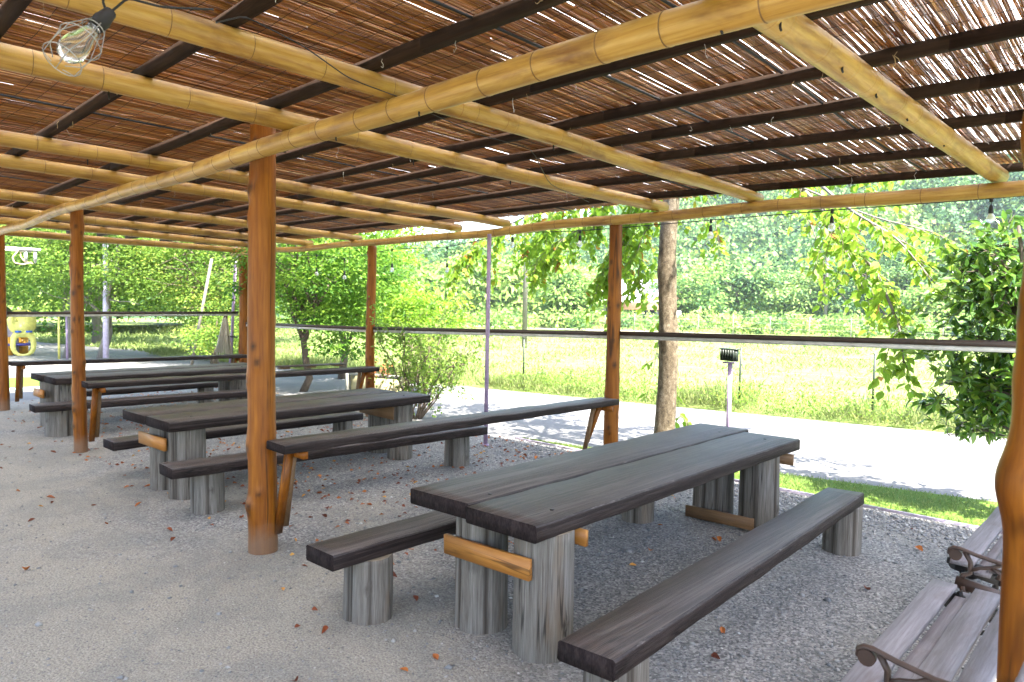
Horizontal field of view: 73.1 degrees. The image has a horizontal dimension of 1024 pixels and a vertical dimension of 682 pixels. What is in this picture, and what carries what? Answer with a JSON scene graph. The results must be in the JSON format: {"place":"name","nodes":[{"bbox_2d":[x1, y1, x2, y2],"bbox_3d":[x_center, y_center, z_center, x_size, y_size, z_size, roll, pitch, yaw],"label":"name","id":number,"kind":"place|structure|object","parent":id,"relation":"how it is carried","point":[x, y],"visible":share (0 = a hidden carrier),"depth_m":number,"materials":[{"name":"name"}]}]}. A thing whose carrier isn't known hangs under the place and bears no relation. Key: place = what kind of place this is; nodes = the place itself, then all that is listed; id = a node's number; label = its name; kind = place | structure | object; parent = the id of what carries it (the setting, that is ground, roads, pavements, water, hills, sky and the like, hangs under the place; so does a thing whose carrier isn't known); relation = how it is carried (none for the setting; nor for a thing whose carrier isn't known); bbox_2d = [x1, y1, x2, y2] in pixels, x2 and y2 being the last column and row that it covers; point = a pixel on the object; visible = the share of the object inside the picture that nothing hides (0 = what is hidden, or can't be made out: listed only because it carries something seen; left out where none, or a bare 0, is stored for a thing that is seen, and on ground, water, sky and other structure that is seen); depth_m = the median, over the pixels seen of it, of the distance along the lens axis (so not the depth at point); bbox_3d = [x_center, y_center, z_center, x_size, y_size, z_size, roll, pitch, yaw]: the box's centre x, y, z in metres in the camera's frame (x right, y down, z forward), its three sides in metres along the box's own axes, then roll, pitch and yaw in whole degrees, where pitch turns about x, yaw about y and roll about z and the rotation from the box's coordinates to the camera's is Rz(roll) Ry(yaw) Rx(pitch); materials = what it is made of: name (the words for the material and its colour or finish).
{"place":"outdoors","nodes":[
{"label":"outdoors","id":0,"kind":"place"},
{"bbox_2d":[366,296,494,418],"bbox_3d":[-1.133,0.259,9.930,1.825,1.787,1.913,1,3,0],"label":"shrub","id":1,"kind":"object","parent":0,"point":[430,381],"visible":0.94,"depth_m":9.67,"materials":[{"name":"green plant"}]},
{"bbox_2d":[90,458,830,676],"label":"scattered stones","id":2,"kind":"object","parent":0,"point":[741,655],"visible":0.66,"depth_m":4.17,"materials":[{"name":"grey stone"}]},
{"bbox_2d":[363,209,590,245],"label":"sky","id":3,"kind":"structure","parent":0,"point":[466,225],"materials":[{"name":"white"}]},
{"bbox_2d":[9,337,1006,501],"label":"road","id":4,"kind":"structure","parent":0,"point":[912,460],"depth_m":8.93,"materials":[{"name":"grey asphalt"}]},
{"bbox_2d":[5,246,40,264],"bbox_3d":[-8.332,-0.290,10.832,0.080,2.469,1.620,4,4,43],"label":"shower pipe","id":5,"kind":"object","parent":4,"relation":"on","point":[25,251],"visible":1,"depth_m":11.20,"materials":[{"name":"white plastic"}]},
{"bbox_2d":[9,377,38,386],"bbox_3d":[-10.775,0.827,12.576,5.657,0.001,1.980,-1,4,-38],"label":"lawn patch","id":6,"kind":"object","parent":4,"relation":"on","point":[28,381],"depth_m":13.44,"materials":[{"name":"green plant"}]},
{"bbox_2d":[10,387,38,390],"bbox_3d":[-8.334,0.853,12.794,4.049,0.001,0.499,-2,4,-42],"label":"painted line","id":7,"kind":"object","parent":4,"relation":"on","point":[24,389],"depth_m":12.43,"materials":[{"name":"white paint"}]},
{"bbox_2d":[190,258,212,364],"bbox_3d":[-7.140,-0.559,15.850,0.595,2.663,0.070,1,3,3],"label":"garden pole","id":8,"kind":"object","parent":4,"relation":"on","point":[203,299],"visible":0.66,"depth_m":15.81,"materials":[{"name":"white metal"}]},
{"bbox_2d":[229,261,236,362],"bbox_3d":[-5.377,-0.484,13.317,0.405,2.807,0.060,4,4,43],"label":"garden pole","id":9,"kind":"object","parent":4,"relation":"on","point":[232,317],"visible":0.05,"depth_m":13.30,"materials":[{"name":"grey metal"}]},
{"bbox_2d":[345,373,409,391],"bbox_3d":[-2.106,0.767,10.690,1.580,0.555,0.090,4,4,43],"label":"plank bench","id":10,"kind":"object","parent":4,"relation":"on","point":[350,380],"visible":0.25,"depth_m":10.63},
{"bbox_2d":[7,175,1023,438],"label":"ground","id":11,"kind":"structure","parent":0,"point":[641,359],"depth_m":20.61,"materials":[{"name":"plant"}]},
{"bbox_2d":[5,229,49,307],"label":"garden tree","id":12,"kind":"object","parent":11,"relation":"on","point":[10,287],"visible":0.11,"depth_m":20.95,"materials":[{"name":"green plant"}]},
{"bbox_2d":[8,344,152,366],"bbox_3d":[-14.844,0.401,20.009,11.000,0.001,5.500,4,4,43],"label":"play bed","id":13,"kind":"object","parent":11,"relation":"on","point":[45,352],"visible":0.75,"depth_m":19.64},
{"bbox_2d":[7,326,18,354],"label":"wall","id":14,"kind":"structure","parent":13,"relation":"on","point":[9,333],"depth_m":19.98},
{"bbox_2d":[7,309,35,355],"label":"play tower","id":15,"kind":"structure","parent":13,"relation":"on","point":[22,329],"depth_m":19.82,"materials":[{"name":"yellow plastic"}]},
{"bbox_2d":[58,309,59,358],"bbox_3d":[-12.387,-0.161,18.894,0.106,1.402,0.060,4,4,43],"label":"garden pole","id":16,"kind":"object","parent":13,"relation":"on","point":[58,336],"visible":0.66,"depth_m":18.88,"materials":[{"name":"yellow plastic"}]},
{"bbox_2d":[66,317,68,359],"bbox_3d":[-12.045,-0.097,18.709,0.060,1.300,0.060,4,4,43],"label":"garden pole","id":17,"kind":"object","parent":13,"relation":"on","point":[67,355],"visible":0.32,"depth_m":18.69,"materials":[{"name":"metal"}]},
{"bbox_2d":[103,244,108,357],"bbox_3d":[-10.827,-0.991,18.416,0.239,3.154,0.150,4,4,43],"label":"garden pole","id":18,"kind":"object","parent":13,"relation":"on","point":[105,336],"visible":0.63,"depth_m":18.40,"materials":[{"name":"white metal"}]},
{"bbox_2d":[0,224,169,357],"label":"garden tree","id":19,"kind":"object","parent":11,"relation":"on","point":[17,256],"visible":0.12,"depth_m":18.87,"materials":[{"name":"green plant"}]},
{"bbox_2d":[0,225,208,358],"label":"garden tree","id":20,"kind":"object","parent":11,"relation":"on","point":[114,274],"visible":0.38,"depth_m":17.94,"materials":[{"name":"green plant"}]},
{"bbox_2d":[6,229,206,343],"bbox_3d":[-15.238,-4.675,25.613,9.579,9.818,8.129,4,4,43],"label":"garden tree","id":21,"kind":"object","parent":11,"relation":"on","point":[96,324],"visible":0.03,"depth_m":25.14,"materials":[{"name":"green plant"}]},
{"bbox_2d":[6,237,289,323],"bbox_3d":[-25.672,-4.271,41.707,27.886,6.433,26.655,-1,3,-33],"label":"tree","id":22,"kind":"object","parent":11,"relation":"on","point":[9,309],"visible":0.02,"depth_m":32.84,"materials":[{"name":"green plant"}]},
{"bbox_2d":[67,239,238,355],"bbox_3d":[-9.094,-2.593,20.213,6.340,6.387,6.336,0,3,-25],"label":"garden tree","id":23,"kind":"object","parent":11,"relation":"on","point":[217,255],"visible":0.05,"depth_m":19.49,"materials":[{"name":"green plant"}]},
{"bbox_2d":[93,238,298,363],"bbox_3d":[-7.471,-1.969,17.945,5.092,5.386,5.059,4,4,43],"label":"garden tree","id":24,"kind":"object","parent":11,"relation":"on","point":[196,285],"visible":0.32,"depth_m":17.40,"materials":[{"name":"green plant"}]},
{"bbox_2d":[168,297,238,363],"bbox_3d":[-7.095,-0.112,16.246,2.471,1.826,2.330,4,4,43],"label":"leafy shrub","id":25,"kind":"object","parent":11,"relation":"on","point":[210,337],"visible":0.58,"depth_m":15.88,"materials":[{"name":"green plant"}]},
{"bbox_2d":[133,241,338,320],"bbox_3d":[-10.877,-3.962,27.524,9.167,8.417,9.894,0,3,-7],"label":"garden tree","id":26,"kind":"object","parent":11,"relation":"on","point":[210,289],"visible":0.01,"depth_m":26.87,"materials":[{"name":"green plant"}]},
{"bbox_2d":[212,231,424,391],"bbox_3d":[-3.671,-1.024,13.172,3.974,4.099,4.070,1,3,7],"label":"maple tree","id":27,"kind":"object","parent":11,"relation":"on","point":[300,289],"visible":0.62,"depth_m":12.48,"materials":[{"name":"green plant"}]},
{"bbox_2d":[222,226,445,378],"bbox_3d":[-3.723,-1.323,14.866,4.835,4.529,4.674,0,3,-16],"label":"garden tree","id":28,"kind":"object","parent":11,"relation":"on","point":[385,234],"visible":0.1,"depth_m":14.85,"materials":[{"name":"green plant"}]},
{"bbox_2d":[375,360,390,378],"bbox_3d":[-2.021,0.421,10.489,0.410,0.303,0.338,4,4,43],"label":"dried plant","id":29,"kind":"object","parent":11,"relation":"on","point":[380,375],"visible":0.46,"depth_m":10.46,"materials":[{"name":"beige plant"}]},
{"bbox_2d":[375,283,485,393],"bbox_3d":[-1.667,0.008,12.674,2.256,2.102,2.042,4,4,43],"label":"leafy shrub","id":30,"kind":"object","parent":11,"relation":"on","point":[407,307],"visible":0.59,"depth_m":12.40,"materials":[{"name":"green plant"}]},
{"bbox_2d":[306,241,603,322],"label":"bamboo grove","id":31,"kind":"object","parent":11,"relation":"on","point":[505,293],"visible":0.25,"depth_m":59.55,"materials":[{"name":"green plant"}]},
{"bbox_2d":[432,229,502,315],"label":"tree","id":32,"kind":"object","parent":11,"relation":"on","point":[451,251],"visible":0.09,"depth_m":68.54,"materials":[{"name":"green plant"}]},
{"bbox_2d":[0,387,1001,681],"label":"gravel yard","id":33,"kind":"structure","parent":11,"relation":"on","point":[60,591],"depth_m":3.96,"materials":[{"name":"grey gravel"}]},
{"bbox_2d":[29,389,246,436],"bbox_3d":[-4.575,0.912,8.903,2.698,0.427,0.431,-2,4,-42],"label":"plank bench","id":34,"kind":"object","parent":33,"relation":"on","point":[58,419],"visible":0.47,"depth_m":8.36,"materials":[{"name":"grey wood"}]},
{"bbox_2d":[31,362,246,425],"bbox_3d":[-4.893,0.739,9.636,0.957,0.692,2.839,4,4,43],"label":"picnic table","id":35,"kind":"object","parent":33,"relation":"on","point":[54,386],"visible":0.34,"depth_m":9.11,"materials":[{"name":"grey wood"}]},
{"bbox_2d":[86,381,217,402],"bbox_3d":[-5.547,0.860,10.350,0.269,0.362,2.300,4,4,43],"label":"plank bench","id":36,"kind":"object","parent":33,"relation":"on","point":[204,386],"visible":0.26,"depth_m":10.48,"materials":[{"name":"grey wood"}]},
{"bbox_2d":[103,411,362,450],"bbox_3d":[-2.716,1.050,7.160,0.315,0.378,2.626,4,4,43],"label":"plank bench","id":37,"kind":"object","parent":33,"relation":"on","point":[342,421],"visible":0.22,"depth_m":7.31,"materials":[{"name":"grey wood"}]},
{"bbox_2d":[123,388,430,499],"bbox_3d":[-2.123,0.926,6.669,0.930,0.692,2.688,4,4,43],"label":"picnic table","id":38,"kind":"object","parent":33,"relation":"on","point":[177,433],"visible":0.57,"depth_m":6.05,"materials":[{"name":"grey wood"}]},
{"bbox_2d":[159,426,486,514],"bbox_3d":[-1.481,1.093,6.089,2.958,0.433,0.392,-2,4,-42],"label":"plank bench","id":39,"kind":"object","parent":33,"relation":"on","point":[207,484],"visible":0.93,"depth_m":5.33,"materials":[{"name":"grey wood"}]},
{"bbox_2d":[322,625,328,632],"bbox_3d":[-0.915,1.409,3.379,0.026,0.018,0.053,24,17,9],"label":"fallen leaf","id":40,"kind":"object","parent":33,"relation":"on","point":[325,628],"visible":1,"depth_m":3.38,"materials":[{"name":"brown plant"}]},
{"bbox_2d":[8,390,674,565],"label":"leaf litter","id":41,"kind":"object","parent":33,"relation":"on","point":[347,520],"visible":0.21,"depth_m":6.77,"materials":[{"name":"brown plant"}]},
{"bbox_2d":[433,653,438,659],"bbox_3d":[-0.348,1.432,3.140,0.029,0.012,0.051,-11,24,-29],"label":"fallen leaf","id":42,"kind":"object","parent":33,"relation":"on","point":[435,656],"visible":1,"depth_m":3.14,"materials":[{"name":"orange plant"}]},
{"bbox_2d":[306,502,654,625],"bbox_3d":[0.093,1.200,4.417,0.342,0.432,2.936,4,4,43],"label":"plank bench","id":43,"kind":"object","parent":33,"relation":"on","point":[363,559],"visible":0.55,"depth_m":3.49,"materials":[{"name":"grey wood"}]},
{"bbox_2d":[482,234,491,445],"bbox_3d":[-0.288,0.022,7.897,0.077,2.470,0.077,1,3,-1],"label":"lilac pole","id":44,"kind":"object","parent":33,"relation":"on","point":[487,337],"visible":0.82,"depth_m":7.86,"materials":[{"name":"metal"}]},
{"bbox_2d":[0,0,1023,681],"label":"pavilion","id":45,"kind":"structure","parent":33,"relation":"on","point":[196,128],"depth_m":4.16,"materials":[{"name":"brown wood"}]},
{"bbox_2d":[42,0,213,76],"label":"caged lamp","id":46,"kind":"object","parent":45,"relation":"hanging from","point":[74,46],"visible":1,"depth_m":2.06,"materials":[{"name":"white"}]},
{"bbox_2d":[215,16,396,96],"bbox_3d":[-0.699,-1.145,2.901,0.160,0.025,1.117,3,3,32],"label":"overhead wire","id":47,"kind":"object","parent":45,"relation":"attached to","point":[302,46],"visible":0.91,"depth_m":2.63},
{"bbox_2d":[275,363,345,368],"bbox_3d":[-2.647,0.325,9.125,0.170,0.039,0.950,3,4,42],"label":"loose board","id":48,"kind":"object","parent":45,"relation":"on","point":[305,365],"visible":0.96,"depth_m":9.05,"materials":[{"name":"brown wood"}]},
{"bbox_2d":[430,113,588,201],"bbox_3d":[0.218,-1.155,4.636,0.254,0.097,2.749,2,3,24],"label":"overhead wire","id":49,"kind":"object","parent":45,"relation":"attached to","point":[506,142],"visible":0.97,"depth_m":3.95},
{"bbox_2d":[281,196,1021,258],"bbox_3d":[-0.102,-1.186,8.175,12.900,0.165,0.048,4,4,43],"label":"string light cable","id":50,"kind":"object","parent":45,"relation":"hanging from","point":[689,221],"visible":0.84,"depth_m":6.28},
{"bbox_2d":[315,254,317,275],"bbox_3d":[-3.133,-1.216,11.086,0.060,0.343,0.058,4,4,43],"label":"string bulb","id":51,"kind":"object","parent":50,"relation":"hanging from","point":[316,273],"visible":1,"depth_m":11.08,"materials":[{"name":"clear glass"}]},
{"bbox_2d":[342,258,345,278],"bbox_3d":[-2.555,-1.101,10.540,0.060,0.323,0.058,4,4,43],"label":"string bulb","id":52,"kind":"object","parent":50,"relation":"hanging from","point":[344,275],"visible":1,"depth_m":10.53,"materials":[{"name":"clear glass"}]},
{"bbox_2d":[390,248,393,271],"bbox_3d":[-1.684,-1.132,9.710,0.060,0.333,0.058,4,4,43],"label":"string bulb","id":53,"kind":"object","parent":50,"relation":"hanging from","point":[391,269],"visible":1,"depth_m":9.70,"materials":[{"name":"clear glass"}]},
{"bbox_2d":[445,246,448,271],"bbox_3d":[-0.837,-1.050,8.907,0.060,0.333,0.058,4,4,43],"label":"string bulb","id":54,"kind":"object","parent":50,"relation":"hanging from","point":[446,269],"visible":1,"depth_m":8.89,"materials":[{"name":"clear glass"}]},
{"bbox_2d":[510,235,514,247],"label":"string bulb","id":55,"kind":"object","parent":50,"relation":"hanging from","point":[512,244],"visible":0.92,"depth_m":8.09,"materials":[{"name":"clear glass"}]},
{"bbox_2d":[577,230,582,246],"bbox_3d":[0.730,-1.099,7.414,0.060,0.183,0.058,4,4,43],"label":"string bulb","id":56,"kind":"object","parent":50,"relation":"hanging from","point":[579,243],"visible":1,"depth_m":7.40,"materials":[{"name":"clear glass"}]},
{"bbox_2d":[707,219,713,238],"bbox_3d":[1.831,-1.031,6.368,0.060,0.183,0.058,4,4,43],"label":"string bulb","id":57,"kind":"object","parent":50,"relation":"hanging from","point":[710,235],"visible":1,"depth_m":6.35,"materials":[{"name":"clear glass"}]},
{"bbox_2d":[828,209,835,231],"bbox_3d":[2.606,-0.984,5.632,0.060,0.183,0.058,4,4,43],"label":"string bulb","id":58,"kind":"object","parent":50,"relation":"hanging from","point":[831,227],"visible":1,"depth_m":5.62,"materials":[{"name":"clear glass"}]},
{"bbox_2d":[986,198,995,222],"bbox_3d":[3.389,-0.925,4.890,0.060,0.183,0.058,4,4,43],"label":"string bulb","id":59,"kind":"object","parent":50,"relation":"hanging from","point":[990,218],"visible":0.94,"depth_m":4.88,"materials":[{"name":"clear glass"}]},
{"bbox_3d":[-5.215,-0.083,12.638,0.554,0.025,0.140,4,4,43],"label":"pole bracket","id":60,"kind":"object","parent":45,"relation":"attached to","visible":0},
{"bbox_2d":[215,316,231,354],"bbox_3d":[-5.267,-0.130,12.610,0.350,0.822,0.281,4,4,43],"label":"hanging broom","id":61,"kind":"object","parent":60,"relation":"hanging from","point":[223,342],"visible":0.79,"depth_m":12.54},
{"bbox_2d":[410,423,799,663],"bbox_3d":[0.833,1.082,4.373,0.884,0.692,3.043,4,4,43],"label":"picnic table","id":62,"kind":"object","parent":33,"relation":"on","point":[543,511],"visible":0.98,"depth_m":3.48,"materials":[{"name":"grey wood"}]},
{"bbox_2d":[557,487,863,681],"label":"plank bench","id":63,"kind":"object","parent":33,"relation":"on","point":[624,642],"visible":0.98,"depth_m":3.00,"materials":[{"name":"grey wood"}]},
{"bbox_2d":[711,652,719,658],"bbox_3d":[0.935,1.448,3.176,0.028,0.016,0.052,-40,17,-26],"label":"fallen leaf","id":64,"kind":"object","parent":33,"relation":"on","point":[714,655],"visible":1,"depth_m":3.18,"materials":[{"name":"brown plant"}]},
{"bbox_2d":[840,578,1023,681],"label":"park bench","id":65,"kind":"object","parent":33,"relation":"on","point":[941,650],"visible":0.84,"depth_m":2.53,"materials":[{"name":"grey wood"}]},
{"bbox_2d":[931,506,1002,625],"bbox_3d":[2.724,1.044,3.605,0.699,0.868,1.484,4,4,43],"label":"park bench","id":66,"kind":"object","parent":33,"relation":"on","point":[966,557],"visible":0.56,"depth_m":3.37,"materials":[{"name":"grey metal"}]},
{"bbox_2d":[522,223,527,347],"bbox_3d":[0.546,-3.444,27.392,1.612,7.600,0.215,3,3,31],"label":"utility pole","id":67,"kind":"object","parent":11,"relation":"on","point":[524,307],"depth_m":27.41,"materials":[{"name":"grey wood"}]},
{"bbox_2d":[528,261,604,327],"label":"tree","id":68,"kind":"object","parent":11,"relation":"on","point":[567,293],"visible":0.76,"depth_m":54.58,"materials":[{"name":"green plant"}]},
{"bbox_2d":[143,342,1006,434],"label":"verge grass","id":69,"kind":"structure","parent":11,"relation":"on","point":[298,360],"depth_m":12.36,"materials":[{"name":"green plant"}]},
{"bbox_2d":[591,280,657,326],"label":"house","id":70,"kind":"structure","parent":11,"relation":"on","point":[623,287],"depth_m":61.38,"materials":[{"name":"white paint"}]},
{"bbox_2d":[276,298,1012,339],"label":"meadow scrub","id":71,"kind":"object","parent":11,"relation":"on","point":[841,327],"visible":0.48,"depth_m":49.34,"materials":[{"name":"green plant"}]},
{"bbox_2d":[622,297,680,326],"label":"house","id":72,"kind":"structure","parent":11,"relation":"on","point":[632,305],"depth_m":59.52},
{"bbox_2d":[293,153,1023,321],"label":"hill woods","id":73,"kind":"object","parent":11,"relation":"on","point":[782,249],"visible":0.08,"depth_m":102.84,"materials":[{"name":"green plant"}]},
{"bbox_2d":[635,261,734,326],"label":"tree","id":74,"kind":"object","parent":11,"relation":"on","point":[693,299],"visible":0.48,"depth_m":59.88,"materials":[{"name":"green plant"}]},
{"bbox_2d":[439,338,948,410],"bbox_3d":[2.813,0.574,12.220,10.698,1.035,0.094,3,3,34],"label":"field fence","id":75,"kind":"object","parent":11,"relation":"on","point":[874,368],"visible":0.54,"depth_m":11.50,"materials":[{"name":"grey metal"}]},
{"bbox_2d":[438,169,971,432],"bbox_3d":[1.816,-1.878,8.351,4.725,6.385,6.424,-1,3,-32],"label":"weeping tree","id":76,"kind":"object","parent":11,"relation":"on","point":[841,236],"visible":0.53,"depth_m":7.25,"materials":[{"name":"green plant"}]},
{"bbox_2d":[696,253,811,323],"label":"tree","id":77,"kind":"object","parent":11,"relation":"on","point":[747,282],"visible":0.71,"depth_m":63.24,"materials":[{"name":"green plant"}]},
{"bbox_2d":[515,437,1002,533],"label":"kerb","id":78,"kind":"structure","parent":11,"relation":"on","point":[864,505],"depth_m":5.59,"materials":[{"name":"grey concrete"}]},
{"bbox_2d":[744,264,850,321],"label":"tree","id":79,"kind":"object","parent":11,"relation":"on","point":[803,297],"visible":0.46,"depth_m":64.62,"materials":[{"name":"green plant"}]},
{"bbox_2d":[817,222,837,320],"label":"utility pole","id":80,"kind":"object","parent":11,"relation":"on","point":[825,306],"visible":0.15,"depth_m":53.82,"materials":[{"name":"grey wood"}]},
{"bbox_2d":[433,224,821,244],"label":"power line","id":81,"kind":"object","parent":80,"relation":"attached to","point":[696,236],"visible":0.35,"depth_m":57.87,"materials":[{"name":"black metal"}]},
{"bbox_2d":[861,230,1023,231],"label":"power line","id":82,"kind":"object","parent":80,"relation":"attached to","point":[959,231],"visible":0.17,"depth_m":49.35,"materials":[{"name":"black metal"}]},
{"bbox_2d":[807,237,940,319],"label":"tree","id":83,"kind":"object","parent":11,"relation":"on","point":[897,276],"visible":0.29,"depth_m":60.51,"materials":[{"name":"green plant"}]},
{"bbox_2d":[883,281,977,335],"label":"tree","id":84,"kind":"object","parent":11,"relation":"on","point":[912,298],"visible":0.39,"depth_m":49.93,"materials":[{"name":"green plant"}]},
{"bbox_2d":[461,325,720,333],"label":"track","id":85,"kind":"structure","parent":0,"point":[582,329],"depth_m":51.84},
{"bbox_2d":[453,311,1010,338],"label":"fence","id":86,"kind":"object","parent":85,"relation":"on","point":[770,323],"visible":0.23,"depth_m":44.23,"materials":[{"name":"green plant"}]},
{"bbox_2d":[523,437,997,525],"bbox_3d":[5.173,1.424,5.249,11.600,0.001,2.460,4,4,43],"label":"grass strip","id":87,"kind":"object","parent":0,"point":[920,503],"depth_m":5.90,"materials":[{"name":"green plant"}]},
{"bbox_2d":[719,348,740,426],"bbox_3d":[2.095,0.711,6.726,0.100,1.279,0.211,-1,3,-28],"label":"floodlight","id":88,"kind":"object","parent":87,"relation":"on","point":[727,355],"visible":0.72,"depth_m":6.69,"materials":[{"name":"grey metal"}]},
{"bbox_2d":[898,206,1023,464],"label":"evergreen shrub","id":89,"kind":"object","parent":87,"relation":"on","point":[993,295],"visible":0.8,"depth_m":5.58,"materials":[{"name":"green plant"}]}
]}

